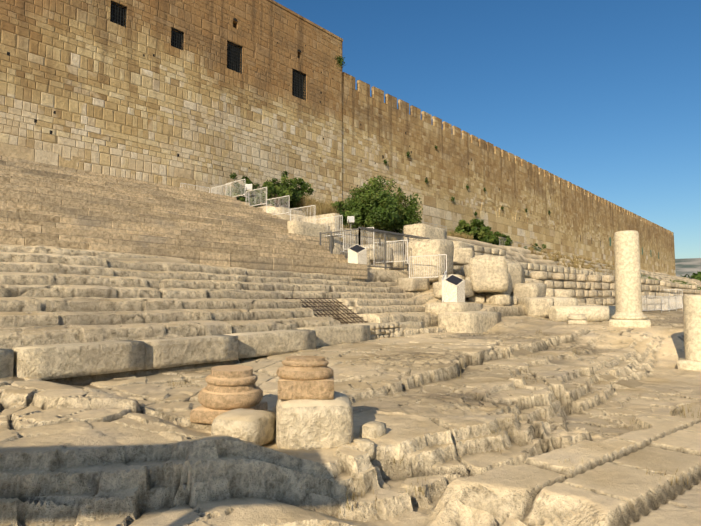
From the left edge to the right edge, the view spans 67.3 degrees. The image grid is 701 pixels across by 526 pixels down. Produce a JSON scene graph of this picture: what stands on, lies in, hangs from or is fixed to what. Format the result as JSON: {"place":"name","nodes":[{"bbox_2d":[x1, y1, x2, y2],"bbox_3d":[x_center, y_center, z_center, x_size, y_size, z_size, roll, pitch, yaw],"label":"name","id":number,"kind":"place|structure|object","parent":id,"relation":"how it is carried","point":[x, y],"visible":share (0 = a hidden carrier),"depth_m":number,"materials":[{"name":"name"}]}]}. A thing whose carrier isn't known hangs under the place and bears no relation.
{"place":"outdoors","nodes":[
{"label":"outdoors","id":0,"kind":"place"},
{"bbox_2d":[245,184,353,222],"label":"floodlight heads","id":1,"kind":"object","parent":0,"point":[251,189],"visible":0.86,"depth_m":33.34,"materials":[{"name":"grey metal"}]},
{"bbox_2d":[246,185,353,221],"bbox_3d":[-3.293,-3.828,33.315,7.158,2.658,0.169,-1,-4,13],"label":"floodlight glass","id":2,"kind":"object","parent":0,"point":[351,219],"visible":0.86,"depth_m":32.50,"materials":[{"name":"white glass"}]},
{"bbox_2d":[0,324,700,525],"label":"terrain","id":3,"kind":"structure","parent":0,"point":[136,451],"depth_m":5.00,"materials":[{"name":"beige stone"}]},
{"bbox_2d":[190,365,267,423],"bbox_3d":[-1.415,1.541,6.240,0.749,0.604,0.753,-1,-4,13],"label":"column base","id":4,"kind":"object","parent":3,"relation":"on","point":[229,388],"visible":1,"depth_m":5.99,"materials":[{"name":"stone"}]},
{"bbox_2d":[211,391,386,459],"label":"stone blocks","id":5,"kind":"structure","parent":3,"relation":"on","point":[308,424],"depth_m":5.15,"materials":[{"name":"beige stone"}]},
{"bbox_2d":[276,356,333,399],"bbox_3d":[-0.479,1.202,5.586,0.613,0.413,0.612,0,-4,-2],"label":"column base","id":6,"kind":"object","parent":5,"relation":"on","point":[306,377],"visible":1,"depth_m":5.30,"materials":[{"name":"stone"}]},
{"bbox_2d":[0,205,700,525],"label":"terrain","id":7,"kind":"structure","parent":0,"point":[518,254],"depth_m":12.42,"materials":[{"name":"beige stone"}]},
{"bbox_2d":[0,155,366,278],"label":"upper stairs","id":8,"kind":"structure","parent":7,"relation":"on","point":[42,204],"depth_m":19.87,"materials":[{"name":"stone"}]},
{"bbox_2d":[182,183,230,195],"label":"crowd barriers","id":9,"kind":"object","parent":8,"relation":"on","point":[217,189],"visible":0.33,"depth_m":35.04,"materials":[{"name":"white paint"}]},
{"bbox_2d":[0,321,424,379],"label":"stone block row","id":10,"kind":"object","parent":7,"relation":"on","point":[50,361],"depth_m":9.45,"materials":[{"name":"beige stone"}]},
{"bbox_2d":[0,244,517,361],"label":"stone steps","id":11,"kind":"structure","parent":7,"relation":"on","point":[76,288],"depth_m":12.65,"materials":[{"name":"beige stone"}]},
{"bbox_2d":[285,298,367,323],"bbox_3d":[-0.515,1.839,15.936,1.760,1.576,2.360,-3,-5,41],"label":"metal grate","id":12,"kind":"object","parent":11,"relation":"on","point":[329,309],"visible":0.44,"depth_m":16.22,"materials":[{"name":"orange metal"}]},
{"bbox_2d":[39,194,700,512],"bbox_3d":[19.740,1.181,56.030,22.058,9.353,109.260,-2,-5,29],"label":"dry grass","id":13,"kind":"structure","parent":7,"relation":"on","point":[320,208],"depth_m":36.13,"materials":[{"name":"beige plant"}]},
{"bbox_2d":[370,322,403,338],"bbox_3d":[0.948,2.027,15.650,0.337,0.503,1.903,-3,-5,41],"label":"rubble masonry","id":14,"kind":"object","parent":7,"relation":"on","point":[377,330],"visible":0.62,"depth_m":15.56,"materials":[{"name":"beige stone"}]},
{"bbox_2d":[287,213,605,282],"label":"terrace walls","id":15,"kind":"structure","parent":7,"relation":"on","point":[308,228],"depth_m":28.95,"materials":[{"name":"stone"}]},
{"bbox_2d":[361,223,571,316],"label":"stone boulders","id":16,"kind":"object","parent":7,"relation":"on","point":[497,280],"depth_m":24.30,"materials":[{"name":"beige stone"}]},
{"bbox_2d":[421,221,647,278],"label":"path railings","id":17,"kind":"object","parent":7,"relation":"on","point":[539,250],"visible":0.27,"depth_m":68.93,"materials":[{"name":"silver metal"}]},
{"bbox_2d":[642,289,682,311],"bbox_3d":[20.299,2.544,37.794,4.444,1.888,11.541,-3,-5,41],"label":"metal fence","id":18,"kind":"object","parent":7,"relation":"on","point":[667,302],"visible":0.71,"depth_m":37.12,"materials":[{"name":"white metal"}]},
{"bbox_2d":[641,275,700,289],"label":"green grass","id":19,"kind":"structure","parent":7,"relation":"on","point":[682,282],"depth_m":116.75,"materials":[{"name":"green plant"}]},
{"bbox_2d":[274,0,700,258],"label":"sky","id":20,"kind":"structure","parent":0,"point":[603,97],"materials":[{"name":"blue"}]},
{"bbox_2d":[333,235,700,388],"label":"terrain","id":21,"kind":"structure","parent":0,"point":[653,354],"depth_m":15.96,"materials":[{"name":"beige stone"}]},
{"bbox_2d":[226,179,446,301],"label":"crowd barriers","id":22,"kind":"object","parent":21,"relation":"on","point":[444,276],"visible":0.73,"depth_m":26.69,"materials":[{"name":"silver metal"}]},
{"bbox_2d":[348,244,366,263],"bbox_3d":[0.293,-0.302,23.032,0.580,1.164,0.580,-4,-6,44],"label":"sign pedestal","id":23,"kind":"object","parent":21,"relation":"on","point":[360,257],"visible":0.69,"depth_m":22.85,"materials":[{"name":"stone"}]},
{"bbox_2d":[349,245,364,252],"bbox_3d":[0.293,-0.635,23.055,0.499,0.437,0.499,-4,-6,44],"label":"info plaque","id":24,"kind":"object","parent":23,"relation":"attached to","point":[357,248],"visible":1,"depth_m":23.05,"materials":[{"name":"grey"}]},
{"bbox_2d":[319,227,429,270],"bbox_3d":[1.044,-0.576,26.686,3.320,2.160,5.730,-3,-5,41],"label":"steel enclosure","id":25,"kind":"object","parent":21,"relation":"on","point":[377,238],"visible":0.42,"depth_m":25.13,"materials":[{"name":"grey metal"}]},
{"bbox_2d":[425,302,500,332],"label":"pedestal step blocks","id":26,"kind":"structure","parent":21,"relation":"on","point":[461,317],"depth_m":18.65,"materials":[{"name":"stone"}]},
{"bbox_2d":[444,274,464,301],"bbox_3d":[4.039,0.992,20.460,0.580,1.164,0.580,-4,-6,44],"label":"sign pedestal","id":27,"kind":"object","parent":26,"relation":"on","point":[453,292],"visible":0.69,"depth_m":20.26,"materials":[{"name":"stone"}]},
{"bbox_2d":[446,275,462,284],"bbox_3d":[4.039,0.659,20.483,0.499,0.437,0.499,-4,-6,44],"label":"info plaque","id":28,"kind":"object","parent":27,"relation":"attached to","point":[453,279],"visible":1,"depth_m":20.50,"materials":[{"name":"grey metal"}]},
{"bbox_2d":[546,296,586,323],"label":"stone blocks","id":29,"kind":"structure","parent":21,"relation":"on","point":[572,318],"depth_m":24.31,"materials":[{"name":"stone"}]},
{"bbox_2d":[548,305,615,321],"bbox_3d":[10.053,2.201,22.629,2.920,0.747,0.738,1,-4,-8],"label":"stone bench","id":30,"kind":"object","parent":21,"relation":"on","point":[591,313],"visible":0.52,"depth_m":22.34,"materials":[{"name":"stone"}]},
{"bbox_2d":[609,230,650,327],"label":"standing column","id":31,"kind":"structure","parent":21,"relation":"on","point":[628,303],"depth_m":18.00,"materials":[{"name":"stone"}]},
{"bbox_2d":[677,295,700,370],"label":"standing column","id":32,"kind":"structure","parent":21,"relation":"on","point":[691,360],"depth_m":13.74,"materials":[{"name":"stone"}]},
{"bbox_2d":[524,271,699,310],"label":"low stone wall","id":33,"kind":"structure","parent":0,"point":[655,288],"depth_m":31.94,"materials":[{"name":"beige stone"}]},
{"bbox_2d":[675,258,700,277],"bbox_3d":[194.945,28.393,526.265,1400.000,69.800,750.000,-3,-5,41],"label":"distant hill","id":34,"kind":"structure","parent":0,"point":[688,266],"depth_m":427.45,"materials":[{"name":"grey"}]},
{"label":"ground surface","id":35,"kind":"structure","parent":0,"visible":0},
{"bbox_2d":[0,0,675,275],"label":"stone wall","id":36,"kind":"structure","parent":35,"relation":"on","point":[104,88],"depth_m":38.84,"materials":[{"name":"stone"}]},
{"bbox_2d":[110,1,305,100],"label":"window grilles","id":37,"kind":"object","parent":36,"relation":"attached to","point":[182,40],"depth_m":36.60,"materials":[{"name":"grey metal"}]},
{"bbox_2d":[7,18,653,253],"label":"wall holes","id":38,"kind":"object","parent":36,"relation":"attached to","point":[54,112],"depth_m":43.61,"materials":[{"name":"black"}]},
{"bbox_2d":[226,55,700,280],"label":"shrubs","id":39,"kind":"object","parent":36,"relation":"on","point":[368,207],"visible":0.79,"depth_m":36.45,"materials":[{"name":"green plant"}]},
{"bbox_2d":[481,196,528,225],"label":"blocked arches","id":40,"kind":"structure","parent":36,"relation":"attached to","point":[487,198],"depth_m":71.46,"materials":[{"name":"stone"}]},
{"bbox_2d":[609,237,658,258],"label":"arrow slits","id":41,"kind":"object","parent":36,"relation":"attached to","point":[642,248],"depth_m":129.92,"materials":[{"name":"black"}]},
{"bbox_2d":[264,180,533,246],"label":"shrub stems","id":42,"kind":"object","parent":35,"relation":"on","point":[277,204],"visible":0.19,"depth_m":34.32,"materials":[{"name":"brown"}]}
]}

